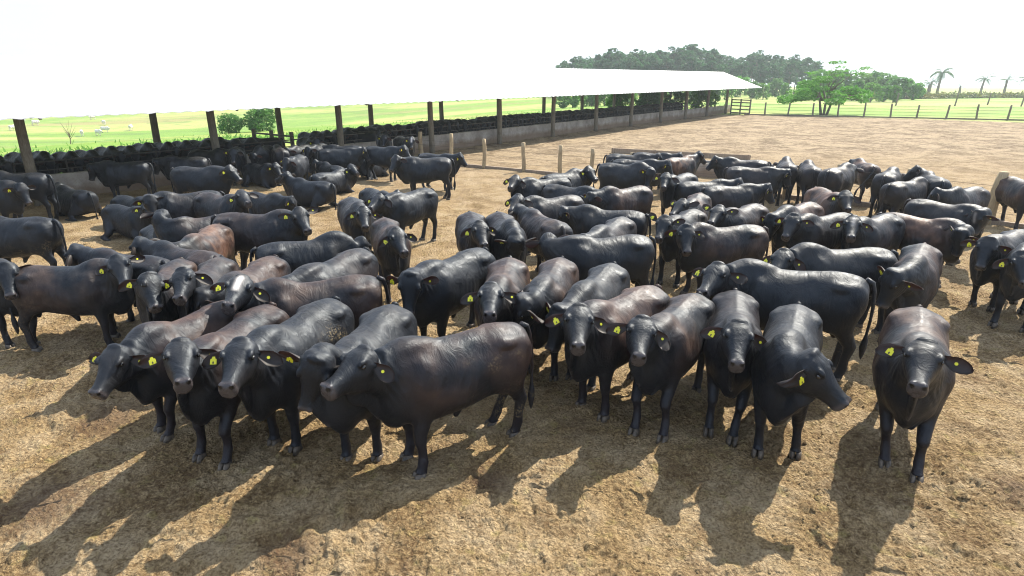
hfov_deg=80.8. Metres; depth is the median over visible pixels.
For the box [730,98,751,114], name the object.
yard gate
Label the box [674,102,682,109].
bull
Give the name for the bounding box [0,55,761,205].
feeding shed
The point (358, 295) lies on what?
bull
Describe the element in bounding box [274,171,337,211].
bull
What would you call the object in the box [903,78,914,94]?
leafy shrub
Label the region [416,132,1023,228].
pen fence
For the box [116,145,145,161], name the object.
bull
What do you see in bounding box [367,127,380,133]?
bull
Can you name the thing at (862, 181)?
bull
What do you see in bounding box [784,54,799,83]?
tall tree
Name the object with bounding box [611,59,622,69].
tall tree
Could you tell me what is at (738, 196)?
bull
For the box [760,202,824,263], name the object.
bull
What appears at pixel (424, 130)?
bull
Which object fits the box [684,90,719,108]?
leafy shrub
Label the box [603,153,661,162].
bull
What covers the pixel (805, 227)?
bull
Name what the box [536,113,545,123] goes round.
bull
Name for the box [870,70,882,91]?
leafy shrub
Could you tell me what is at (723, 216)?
bull
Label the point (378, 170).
bull
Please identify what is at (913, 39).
sky
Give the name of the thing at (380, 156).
bull
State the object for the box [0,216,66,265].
bull
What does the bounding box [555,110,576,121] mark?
bull
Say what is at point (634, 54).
tall tree
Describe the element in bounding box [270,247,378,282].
bull
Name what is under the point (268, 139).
bull
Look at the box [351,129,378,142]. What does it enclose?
bull
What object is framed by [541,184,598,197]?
bull
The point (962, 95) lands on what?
hedge
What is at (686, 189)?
bull
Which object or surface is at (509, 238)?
bull
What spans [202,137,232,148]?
bull
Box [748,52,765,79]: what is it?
tall tree
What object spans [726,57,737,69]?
tall tree
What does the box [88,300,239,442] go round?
bull
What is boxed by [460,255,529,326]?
bull
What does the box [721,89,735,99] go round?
leafy shrub
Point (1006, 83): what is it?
palm tree
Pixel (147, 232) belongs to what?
bull
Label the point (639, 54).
tall tree
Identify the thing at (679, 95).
leafy shrub
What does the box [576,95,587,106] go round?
leafy shrub
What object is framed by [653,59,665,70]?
tall tree
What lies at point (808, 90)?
spreading tree
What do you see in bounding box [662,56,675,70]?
tall tree
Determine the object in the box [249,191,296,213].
bull
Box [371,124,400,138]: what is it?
bull
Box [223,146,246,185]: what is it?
bull
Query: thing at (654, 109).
bull
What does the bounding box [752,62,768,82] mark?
tall tree
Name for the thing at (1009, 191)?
bull
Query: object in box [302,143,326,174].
bull
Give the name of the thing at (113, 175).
bull
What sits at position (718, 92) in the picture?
leafy shrub
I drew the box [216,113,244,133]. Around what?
round bush
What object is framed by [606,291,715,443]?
bull
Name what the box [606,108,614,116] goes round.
bull
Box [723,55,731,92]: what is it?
tall tree
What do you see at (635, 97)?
leafy shrub
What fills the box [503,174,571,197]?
bull
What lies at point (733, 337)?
bull
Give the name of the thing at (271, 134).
cross fence
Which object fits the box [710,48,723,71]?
tall tree
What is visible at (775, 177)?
bull
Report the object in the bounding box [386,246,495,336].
bull
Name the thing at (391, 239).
bull
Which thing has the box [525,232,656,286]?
bull
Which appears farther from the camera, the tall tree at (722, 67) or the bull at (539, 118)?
the tall tree at (722, 67)
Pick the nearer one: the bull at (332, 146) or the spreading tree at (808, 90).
the bull at (332, 146)
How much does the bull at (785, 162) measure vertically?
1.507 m
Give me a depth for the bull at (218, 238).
11.16 m
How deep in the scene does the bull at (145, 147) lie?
24.20 m
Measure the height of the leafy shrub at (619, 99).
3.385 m
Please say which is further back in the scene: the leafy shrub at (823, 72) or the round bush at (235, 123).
the leafy shrub at (823, 72)
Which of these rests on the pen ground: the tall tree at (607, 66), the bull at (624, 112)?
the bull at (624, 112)
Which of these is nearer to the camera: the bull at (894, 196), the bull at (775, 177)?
the bull at (894, 196)
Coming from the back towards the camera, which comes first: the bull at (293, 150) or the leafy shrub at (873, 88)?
the leafy shrub at (873, 88)
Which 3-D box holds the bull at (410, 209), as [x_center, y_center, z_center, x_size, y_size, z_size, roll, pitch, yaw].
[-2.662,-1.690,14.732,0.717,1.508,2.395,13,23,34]
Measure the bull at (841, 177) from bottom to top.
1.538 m
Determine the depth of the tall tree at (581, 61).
188.93 m
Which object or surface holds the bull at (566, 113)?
on the pen ground
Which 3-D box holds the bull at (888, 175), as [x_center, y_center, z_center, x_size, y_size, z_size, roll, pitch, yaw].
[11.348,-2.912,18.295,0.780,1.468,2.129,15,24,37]
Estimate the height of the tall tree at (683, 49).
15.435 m
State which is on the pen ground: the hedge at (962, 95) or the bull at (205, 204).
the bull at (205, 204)
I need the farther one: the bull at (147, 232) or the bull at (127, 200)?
the bull at (127, 200)
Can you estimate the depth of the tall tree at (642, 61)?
176.08 m
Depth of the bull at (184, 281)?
8.18 m
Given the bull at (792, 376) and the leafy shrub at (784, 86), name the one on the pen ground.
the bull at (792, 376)
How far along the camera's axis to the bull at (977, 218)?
13.40 m
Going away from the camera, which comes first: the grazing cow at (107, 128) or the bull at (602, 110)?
the bull at (602, 110)
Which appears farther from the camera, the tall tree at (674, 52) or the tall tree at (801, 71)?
the tall tree at (674, 52)
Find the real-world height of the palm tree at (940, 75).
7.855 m
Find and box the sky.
[0,0,1023,87]
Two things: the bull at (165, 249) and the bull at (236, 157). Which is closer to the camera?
the bull at (165, 249)
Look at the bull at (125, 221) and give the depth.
15.49 m
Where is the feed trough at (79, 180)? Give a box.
[0,104,729,202]
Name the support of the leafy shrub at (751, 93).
on the pasture
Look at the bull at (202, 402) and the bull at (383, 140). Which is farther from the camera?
the bull at (383, 140)
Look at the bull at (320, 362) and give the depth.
6.02 m
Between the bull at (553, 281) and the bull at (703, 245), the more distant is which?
the bull at (703, 245)
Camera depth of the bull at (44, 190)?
17.18 m
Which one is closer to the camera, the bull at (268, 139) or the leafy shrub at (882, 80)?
the bull at (268, 139)
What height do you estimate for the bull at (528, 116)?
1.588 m
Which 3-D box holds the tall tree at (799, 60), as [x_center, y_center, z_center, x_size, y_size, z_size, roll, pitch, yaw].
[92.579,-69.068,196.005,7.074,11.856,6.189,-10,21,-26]
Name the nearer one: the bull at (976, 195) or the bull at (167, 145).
the bull at (976, 195)
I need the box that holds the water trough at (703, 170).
[695,160,775,177]
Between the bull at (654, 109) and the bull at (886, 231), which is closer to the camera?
the bull at (886, 231)
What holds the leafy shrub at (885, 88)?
on the pasture
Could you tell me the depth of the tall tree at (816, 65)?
193.54 m
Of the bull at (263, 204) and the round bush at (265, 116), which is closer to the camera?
the bull at (263, 204)
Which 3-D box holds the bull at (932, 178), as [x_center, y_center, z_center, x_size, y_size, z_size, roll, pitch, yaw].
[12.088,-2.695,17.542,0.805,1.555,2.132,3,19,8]
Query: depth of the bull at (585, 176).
17.80 m
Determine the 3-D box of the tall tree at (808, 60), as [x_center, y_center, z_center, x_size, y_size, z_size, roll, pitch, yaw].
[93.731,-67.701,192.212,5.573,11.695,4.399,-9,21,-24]
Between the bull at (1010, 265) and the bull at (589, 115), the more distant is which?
the bull at (589, 115)
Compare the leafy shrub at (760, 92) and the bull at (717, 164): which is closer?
the bull at (717, 164)
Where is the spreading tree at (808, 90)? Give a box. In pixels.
[776,60,873,114]
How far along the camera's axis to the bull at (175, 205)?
14.57 m
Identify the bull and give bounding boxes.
[0,155,14,172]
[0,170,60,219]
[0,180,36,217]
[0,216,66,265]
[0,258,37,348]
[4,152,43,173]
[9,254,144,351]
[32,151,61,173]
[51,151,88,172]
[54,182,101,221]
[64,243,169,328]
[74,149,108,170]
[86,160,156,197]
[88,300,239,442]
[93,145,125,162]
[100,204,151,240]
[110,195,142,206]
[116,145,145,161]
[118,257,196,322]
[129,236,220,265]
[131,142,160,163]
[132,190,224,222]
[138,302,289,470]
[139,224,153,238]
[140,209,253,270]
[152,155,211,192]
[153,141,180,156]
[162,255,239,317]
[170,164,242,195]
[171,140,197,157]
[171,223,234,260]
[188,139,222,149]
[188,148,228,166]
[192,189,258,255]
[193,254,290,311]
[201,295,354,455]
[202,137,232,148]
[210,206,318,270]
[210,274,389,329]
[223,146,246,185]
[225,138,248,149]
[233,137,263,153]
[239,137,284,146]
[241,162,282,188]
[248,145,272,164]
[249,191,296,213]
[249,231,373,272]
[270,144,289,172]
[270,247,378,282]
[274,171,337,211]
[278,301,417,461]
[280,154,308,180]
[284,144,314,177]
[296,137,324,167]
[297,131,325,141]
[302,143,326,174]
[308,164,359,196]
[309,159,343,172]
[316,147,370,167]
[317,130,336,144]
[318,144,363,177]
[320,321,534,479]
[332,128,357,143]
[337,196,379,249]
[343,126,371,132]
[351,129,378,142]
[357,159,388,179]
[358,188,399,219]
[365,126,390,134]
[365,145,410,181]
[365,188,438,241]
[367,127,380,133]
[370,217,416,301]
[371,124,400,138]
[376,134,391,146]
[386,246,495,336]
[389,154,455,199]
[393,124,408,136]
[393,136,418,155]
[401,124,418,136]
[404,124,427,136]
[412,123,434,135]
[416,120,443,134]
[418,152,467,190]
[425,120,450,134]
[435,119,459,133]
[443,118,467,132]
[451,119,473,131]
[455,211,496,251]
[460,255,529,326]
[468,119,478,130]
[469,118,491,129]
[475,116,496,128]
[475,119,487,130]
[483,115,506,128]
[484,211,535,261]
[495,114,519,126]
[502,114,522,126]
[502,116,512,127]
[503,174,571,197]
[505,193,584,256]
[508,203,573,271]
[511,256,578,381]
[517,113,537,125]
[518,115,528,125]
[520,113,542,124]
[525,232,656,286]
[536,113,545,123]
[540,165,597,187]
[541,114,550,123]
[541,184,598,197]
[544,284,669,422]
[545,261,629,390]
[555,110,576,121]
[555,111,571,121]
[555,113,562,121]
[557,204,650,235]
[564,110,584,119]
[579,216,636,237]
[582,108,605,117]
[583,185,652,235]
[584,110,593,119]
[593,162,660,189]
[600,107,617,116]
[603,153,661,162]
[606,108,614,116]
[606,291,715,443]
[610,159,673,199]
[618,107,627,115]
[632,152,682,189]
[633,105,642,114]
[641,105,657,112]
[649,208,707,288]
[652,172,697,214]
[664,222,768,294]
[665,151,706,175]
[669,192,711,219]
[671,178,743,210]
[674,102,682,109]
[692,258,876,381]
[700,183,774,207]
[700,288,766,447]
[702,203,769,226]
[706,155,771,178]
[722,166,790,205]
[751,301,851,460]
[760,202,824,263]
[761,242,898,333]
[773,156,797,205]
[775,212,852,248]
[795,159,821,203]
[803,186,860,215]
[817,162,863,191]
[830,213,905,250]
[848,158,880,202]
[868,166,904,217]
[872,304,973,482]
[875,242,942,341]
[876,212,978,287]
[879,177,928,212]
[902,198,1000,265]
[903,165,951,198]
[927,186,990,206]
[960,229,1023,312]
[987,242,1023,332]
[995,176,1023,229]
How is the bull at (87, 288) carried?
on the pen ground
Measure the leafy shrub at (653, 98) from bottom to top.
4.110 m
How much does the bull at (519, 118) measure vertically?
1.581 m
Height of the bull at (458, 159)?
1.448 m
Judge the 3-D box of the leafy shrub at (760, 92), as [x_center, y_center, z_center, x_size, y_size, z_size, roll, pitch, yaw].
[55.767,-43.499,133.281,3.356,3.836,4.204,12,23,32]
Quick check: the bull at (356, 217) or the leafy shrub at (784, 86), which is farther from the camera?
the leafy shrub at (784, 86)
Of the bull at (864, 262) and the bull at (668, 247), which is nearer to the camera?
the bull at (864, 262)
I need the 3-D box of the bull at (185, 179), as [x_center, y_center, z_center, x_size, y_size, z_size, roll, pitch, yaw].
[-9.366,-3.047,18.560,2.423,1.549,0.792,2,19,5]
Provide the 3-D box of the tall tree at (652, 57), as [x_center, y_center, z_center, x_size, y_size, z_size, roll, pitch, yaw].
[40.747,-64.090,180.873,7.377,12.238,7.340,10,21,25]
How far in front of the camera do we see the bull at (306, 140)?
26.75 m
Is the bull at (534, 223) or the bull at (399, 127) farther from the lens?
the bull at (399, 127)
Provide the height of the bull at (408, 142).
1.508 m
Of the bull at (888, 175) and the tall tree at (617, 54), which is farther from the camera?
the tall tree at (617, 54)
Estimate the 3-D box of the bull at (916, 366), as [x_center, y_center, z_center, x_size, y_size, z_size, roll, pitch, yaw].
[4.364,1.059,6.617,0.798,1.666,2.444,12,22,30]
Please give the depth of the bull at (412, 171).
20.38 m
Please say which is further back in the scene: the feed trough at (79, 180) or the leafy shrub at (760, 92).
the leafy shrub at (760, 92)
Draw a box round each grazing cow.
[94,129,101,135]
[100,126,109,132]
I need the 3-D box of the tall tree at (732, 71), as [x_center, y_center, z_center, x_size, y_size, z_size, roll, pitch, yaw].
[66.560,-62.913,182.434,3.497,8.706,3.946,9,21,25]
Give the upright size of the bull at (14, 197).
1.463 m
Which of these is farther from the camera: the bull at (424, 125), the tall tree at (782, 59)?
the tall tree at (782, 59)
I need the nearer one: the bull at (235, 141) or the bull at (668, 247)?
the bull at (668, 247)
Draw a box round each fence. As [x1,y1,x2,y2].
[251,129,294,145]
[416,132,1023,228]
[744,102,1023,120]
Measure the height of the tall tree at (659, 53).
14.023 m
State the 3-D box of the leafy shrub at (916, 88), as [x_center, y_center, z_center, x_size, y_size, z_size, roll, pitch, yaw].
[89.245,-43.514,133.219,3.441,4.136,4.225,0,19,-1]
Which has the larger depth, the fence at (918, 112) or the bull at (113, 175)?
the fence at (918, 112)
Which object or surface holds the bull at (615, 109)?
on the pen ground
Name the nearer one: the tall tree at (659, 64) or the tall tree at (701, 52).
the tall tree at (659, 64)
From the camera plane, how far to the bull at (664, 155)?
22.31 m
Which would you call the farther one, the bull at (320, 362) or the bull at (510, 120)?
the bull at (510, 120)
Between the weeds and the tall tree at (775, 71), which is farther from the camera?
the tall tree at (775, 71)
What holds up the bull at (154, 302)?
on the pen ground
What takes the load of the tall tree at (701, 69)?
on the pasture
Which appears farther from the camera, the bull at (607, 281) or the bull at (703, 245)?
the bull at (703, 245)
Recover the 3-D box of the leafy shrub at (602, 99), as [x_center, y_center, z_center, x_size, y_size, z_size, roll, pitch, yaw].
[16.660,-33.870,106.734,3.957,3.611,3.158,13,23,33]
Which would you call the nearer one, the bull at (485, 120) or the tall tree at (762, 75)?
the bull at (485, 120)
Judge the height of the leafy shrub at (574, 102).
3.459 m
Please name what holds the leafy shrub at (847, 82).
on the pasture
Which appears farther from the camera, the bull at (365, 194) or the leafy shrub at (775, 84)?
the leafy shrub at (775, 84)
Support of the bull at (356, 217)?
on the pen ground
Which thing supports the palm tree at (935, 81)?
on the pasture
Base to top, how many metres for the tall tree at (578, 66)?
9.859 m
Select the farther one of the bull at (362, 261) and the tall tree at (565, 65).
the tall tree at (565, 65)
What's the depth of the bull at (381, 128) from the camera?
33.21 m
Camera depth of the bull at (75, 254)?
9.72 m
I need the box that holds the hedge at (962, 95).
[871,90,1023,99]
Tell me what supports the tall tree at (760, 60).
on the pasture
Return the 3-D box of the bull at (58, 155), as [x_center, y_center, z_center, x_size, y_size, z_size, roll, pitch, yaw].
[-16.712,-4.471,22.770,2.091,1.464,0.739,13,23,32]
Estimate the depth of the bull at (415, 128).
34.98 m
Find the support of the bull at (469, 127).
on the pen ground
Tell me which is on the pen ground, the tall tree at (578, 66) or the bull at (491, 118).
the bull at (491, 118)
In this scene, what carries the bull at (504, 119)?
on the pen ground
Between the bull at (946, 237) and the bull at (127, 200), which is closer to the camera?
the bull at (946, 237)
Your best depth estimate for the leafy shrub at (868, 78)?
141.19 m
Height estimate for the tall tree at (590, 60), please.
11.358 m
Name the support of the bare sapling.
on the pasture
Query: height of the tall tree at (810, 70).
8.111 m
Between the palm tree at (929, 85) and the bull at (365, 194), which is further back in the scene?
the palm tree at (929, 85)
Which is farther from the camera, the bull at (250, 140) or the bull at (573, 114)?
the bull at (573, 114)
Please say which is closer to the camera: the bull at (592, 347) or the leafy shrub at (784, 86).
the bull at (592, 347)
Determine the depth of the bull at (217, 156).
23.53 m
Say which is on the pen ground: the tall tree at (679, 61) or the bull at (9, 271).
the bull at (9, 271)
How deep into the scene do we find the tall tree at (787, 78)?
175.49 m
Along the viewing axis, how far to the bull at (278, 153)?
23.56 m
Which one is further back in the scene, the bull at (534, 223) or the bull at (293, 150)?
the bull at (293, 150)
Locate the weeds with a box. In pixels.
[0,107,691,155]
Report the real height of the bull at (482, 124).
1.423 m
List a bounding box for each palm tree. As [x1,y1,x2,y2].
[923,78,937,92]
[926,78,940,91]
[929,68,954,93]
[974,73,996,92]
[1000,73,1019,92]
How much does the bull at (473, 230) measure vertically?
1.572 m
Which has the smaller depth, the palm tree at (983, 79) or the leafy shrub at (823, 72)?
the leafy shrub at (823, 72)
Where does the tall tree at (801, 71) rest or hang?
on the pasture
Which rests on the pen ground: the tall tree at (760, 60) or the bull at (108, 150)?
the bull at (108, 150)
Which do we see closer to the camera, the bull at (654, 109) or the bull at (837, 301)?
the bull at (837, 301)
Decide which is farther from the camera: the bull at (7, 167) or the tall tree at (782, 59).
the tall tree at (782, 59)
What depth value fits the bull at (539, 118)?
44.50 m
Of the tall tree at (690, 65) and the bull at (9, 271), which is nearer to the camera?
the bull at (9, 271)
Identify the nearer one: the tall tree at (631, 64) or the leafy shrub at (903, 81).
the leafy shrub at (903, 81)
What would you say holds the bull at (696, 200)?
on the pen ground
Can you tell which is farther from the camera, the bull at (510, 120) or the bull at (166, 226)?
the bull at (510, 120)
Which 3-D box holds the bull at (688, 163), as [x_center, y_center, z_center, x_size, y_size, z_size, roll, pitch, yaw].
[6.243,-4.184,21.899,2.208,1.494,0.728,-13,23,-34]
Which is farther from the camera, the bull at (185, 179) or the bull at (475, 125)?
the bull at (475, 125)
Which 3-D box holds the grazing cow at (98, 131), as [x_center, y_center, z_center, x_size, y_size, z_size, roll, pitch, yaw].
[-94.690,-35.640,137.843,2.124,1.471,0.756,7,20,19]
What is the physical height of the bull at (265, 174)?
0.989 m
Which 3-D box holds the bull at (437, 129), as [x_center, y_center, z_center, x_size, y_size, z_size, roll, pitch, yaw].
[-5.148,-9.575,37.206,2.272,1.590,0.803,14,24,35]
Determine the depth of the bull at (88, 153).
22.81 m
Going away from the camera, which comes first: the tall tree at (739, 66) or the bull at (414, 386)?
the bull at (414, 386)
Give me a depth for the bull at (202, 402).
6.23 m
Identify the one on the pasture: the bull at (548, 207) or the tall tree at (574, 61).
the tall tree at (574, 61)
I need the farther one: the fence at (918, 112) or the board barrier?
the fence at (918, 112)
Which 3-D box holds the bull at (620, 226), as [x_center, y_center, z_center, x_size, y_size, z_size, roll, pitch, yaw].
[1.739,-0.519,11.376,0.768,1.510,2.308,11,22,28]
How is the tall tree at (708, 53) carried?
on the pasture
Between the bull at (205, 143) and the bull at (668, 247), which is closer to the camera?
the bull at (668, 247)
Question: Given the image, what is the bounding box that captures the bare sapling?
[61,124,74,143]
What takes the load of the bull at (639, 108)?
on the pen ground
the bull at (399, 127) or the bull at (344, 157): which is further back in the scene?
the bull at (399, 127)
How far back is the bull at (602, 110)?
52.06 m
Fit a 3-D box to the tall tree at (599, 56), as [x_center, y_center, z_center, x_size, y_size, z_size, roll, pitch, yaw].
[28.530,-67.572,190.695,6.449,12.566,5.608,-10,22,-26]
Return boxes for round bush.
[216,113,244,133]
[241,108,275,131]
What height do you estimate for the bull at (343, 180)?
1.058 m
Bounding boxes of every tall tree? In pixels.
[560,61,574,68]
[569,58,578,67]
[574,63,586,68]
[575,58,587,64]
[583,63,592,68]
[587,58,593,66]
[590,58,606,68]
[595,54,606,68]
[603,48,615,63]
[603,59,612,69]
[609,48,626,65]
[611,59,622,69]
[619,53,643,69]
[625,52,637,63]
[634,51,649,69]
[637,56,650,95]
[641,53,659,70]
[649,49,664,70]
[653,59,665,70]
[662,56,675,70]
[667,46,685,70]
[669,45,687,70]
[674,52,685,70]
[680,43,699,63]
[680,52,703,70]
[682,47,706,70]
[695,58,707,71]
[702,55,718,71]
[704,51,712,67]
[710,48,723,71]
[716,63,729,73]
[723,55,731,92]
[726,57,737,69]
[727,65,736,75]
[731,61,749,77]
[732,60,748,89]
[740,56,754,93]
[747,63,756,81]
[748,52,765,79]
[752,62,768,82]
[755,54,771,83]
[763,62,782,82]
[766,54,779,93]
[775,56,786,70]
[781,60,801,88]
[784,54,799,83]
[787,57,804,93]
[795,66,807,84]
[798,57,813,75]
[805,68,816,78]
[811,60,823,73]
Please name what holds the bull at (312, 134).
on the pen ground
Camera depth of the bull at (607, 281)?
7.88 m
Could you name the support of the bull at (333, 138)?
on the pen ground
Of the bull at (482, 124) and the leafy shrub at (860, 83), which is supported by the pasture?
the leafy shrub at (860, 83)
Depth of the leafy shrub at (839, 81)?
139.77 m
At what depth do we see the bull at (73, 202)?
17.85 m
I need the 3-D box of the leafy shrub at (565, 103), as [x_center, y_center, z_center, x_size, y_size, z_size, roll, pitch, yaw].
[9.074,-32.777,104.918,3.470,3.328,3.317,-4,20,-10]
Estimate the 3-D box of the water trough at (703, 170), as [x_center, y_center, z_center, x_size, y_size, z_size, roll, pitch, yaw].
[8.600,-5.105,25.968,5.200,0.630,1.200,10,21,26]
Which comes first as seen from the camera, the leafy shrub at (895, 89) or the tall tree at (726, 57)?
the leafy shrub at (895, 89)
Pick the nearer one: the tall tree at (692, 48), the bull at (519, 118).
the bull at (519, 118)
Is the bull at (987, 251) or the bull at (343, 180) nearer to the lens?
the bull at (987, 251)
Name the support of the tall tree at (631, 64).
on the pasture
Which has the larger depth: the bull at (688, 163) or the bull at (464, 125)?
the bull at (464, 125)
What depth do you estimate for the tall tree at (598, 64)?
179.28 m
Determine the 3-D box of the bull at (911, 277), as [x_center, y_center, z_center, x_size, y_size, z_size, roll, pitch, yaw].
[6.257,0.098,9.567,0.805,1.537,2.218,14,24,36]
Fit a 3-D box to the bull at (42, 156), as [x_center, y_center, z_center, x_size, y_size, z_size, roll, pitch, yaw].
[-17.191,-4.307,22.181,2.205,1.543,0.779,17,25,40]
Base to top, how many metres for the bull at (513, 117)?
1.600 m
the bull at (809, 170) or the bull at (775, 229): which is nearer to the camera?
the bull at (775, 229)
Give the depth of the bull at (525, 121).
43.45 m
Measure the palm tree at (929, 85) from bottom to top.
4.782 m
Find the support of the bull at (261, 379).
on the pen ground
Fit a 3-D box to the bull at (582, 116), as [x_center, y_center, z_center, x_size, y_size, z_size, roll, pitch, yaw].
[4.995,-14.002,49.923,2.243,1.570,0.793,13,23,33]
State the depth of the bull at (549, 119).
45.54 m
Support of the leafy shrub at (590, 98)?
on the pasture
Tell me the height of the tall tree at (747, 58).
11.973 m
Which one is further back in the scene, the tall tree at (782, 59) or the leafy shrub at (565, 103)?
the tall tree at (782, 59)
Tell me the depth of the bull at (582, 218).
12.92 m
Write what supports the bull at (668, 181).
on the pen ground
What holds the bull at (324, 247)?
on the pen ground
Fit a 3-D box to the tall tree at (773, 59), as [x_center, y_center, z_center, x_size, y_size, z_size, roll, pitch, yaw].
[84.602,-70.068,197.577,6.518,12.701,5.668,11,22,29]
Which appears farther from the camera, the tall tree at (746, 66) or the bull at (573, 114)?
the tall tree at (746, 66)
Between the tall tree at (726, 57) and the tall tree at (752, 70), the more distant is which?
the tall tree at (726, 57)
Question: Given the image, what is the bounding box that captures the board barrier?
[611,148,750,159]
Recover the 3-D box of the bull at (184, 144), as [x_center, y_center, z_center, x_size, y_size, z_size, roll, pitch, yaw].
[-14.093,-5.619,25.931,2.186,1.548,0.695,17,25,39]
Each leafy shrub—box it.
[556,96,572,107]
[567,95,579,107]
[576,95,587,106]
[585,95,594,106]
[598,94,611,105]
[605,93,630,107]
[622,93,637,102]
[634,92,663,105]
[663,91,689,103]
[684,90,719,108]
[713,89,721,100]
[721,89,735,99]
[733,75,750,96]
[746,81,758,98]
[755,83,770,99]
[767,78,783,96]
[780,82,792,95]
[807,69,832,95]
[820,69,846,93]
[839,68,853,91]
[849,79,865,100]
[850,72,875,85]
[862,82,885,101]
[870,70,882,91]
[875,73,902,92]
[875,85,889,101]
[885,77,912,99]
[888,85,901,102]
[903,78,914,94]
[906,82,926,99]
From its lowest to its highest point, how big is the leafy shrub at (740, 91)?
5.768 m
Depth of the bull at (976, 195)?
14.76 m
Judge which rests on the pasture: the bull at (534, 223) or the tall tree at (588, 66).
the tall tree at (588, 66)
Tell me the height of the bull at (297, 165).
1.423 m
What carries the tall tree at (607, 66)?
on the pasture
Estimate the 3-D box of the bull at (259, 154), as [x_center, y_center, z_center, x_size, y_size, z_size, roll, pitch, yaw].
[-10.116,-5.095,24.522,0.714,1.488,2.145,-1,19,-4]
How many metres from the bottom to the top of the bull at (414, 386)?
1.581 m
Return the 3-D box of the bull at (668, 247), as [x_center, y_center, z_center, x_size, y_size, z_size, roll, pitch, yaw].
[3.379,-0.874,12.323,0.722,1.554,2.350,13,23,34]
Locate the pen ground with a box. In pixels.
[0,114,1023,575]
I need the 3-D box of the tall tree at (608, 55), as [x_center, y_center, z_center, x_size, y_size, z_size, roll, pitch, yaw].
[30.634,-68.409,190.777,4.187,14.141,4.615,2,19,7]
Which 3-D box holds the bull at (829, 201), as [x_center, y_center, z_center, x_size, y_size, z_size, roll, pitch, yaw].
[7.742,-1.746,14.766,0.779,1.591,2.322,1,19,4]
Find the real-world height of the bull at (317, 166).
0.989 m
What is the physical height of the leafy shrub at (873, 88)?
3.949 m
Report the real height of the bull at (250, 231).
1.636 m
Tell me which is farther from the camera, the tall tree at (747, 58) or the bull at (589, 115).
the tall tree at (747, 58)
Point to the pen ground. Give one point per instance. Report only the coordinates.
(72, 488)
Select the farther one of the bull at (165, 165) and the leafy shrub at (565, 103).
the leafy shrub at (565, 103)
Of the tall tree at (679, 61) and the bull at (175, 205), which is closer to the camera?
the bull at (175, 205)
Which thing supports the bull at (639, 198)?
on the pen ground
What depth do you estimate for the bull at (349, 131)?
31.76 m
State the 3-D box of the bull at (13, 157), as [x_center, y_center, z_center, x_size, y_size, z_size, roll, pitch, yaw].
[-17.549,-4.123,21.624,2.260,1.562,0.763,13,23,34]
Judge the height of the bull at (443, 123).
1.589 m
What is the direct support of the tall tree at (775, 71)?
on the pasture
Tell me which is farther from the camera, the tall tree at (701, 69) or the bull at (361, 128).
the tall tree at (701, 69)
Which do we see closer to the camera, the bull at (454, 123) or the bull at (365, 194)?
the bull at (365, 194)
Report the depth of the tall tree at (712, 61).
173.29 m
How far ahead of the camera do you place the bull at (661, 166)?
20.09 m
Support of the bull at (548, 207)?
on the pen ground
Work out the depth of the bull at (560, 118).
46.61 m
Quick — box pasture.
[0,87,1023,156]
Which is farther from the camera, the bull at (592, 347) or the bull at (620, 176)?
the bull at (620, 176)
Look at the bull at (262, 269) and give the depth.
8.93 m

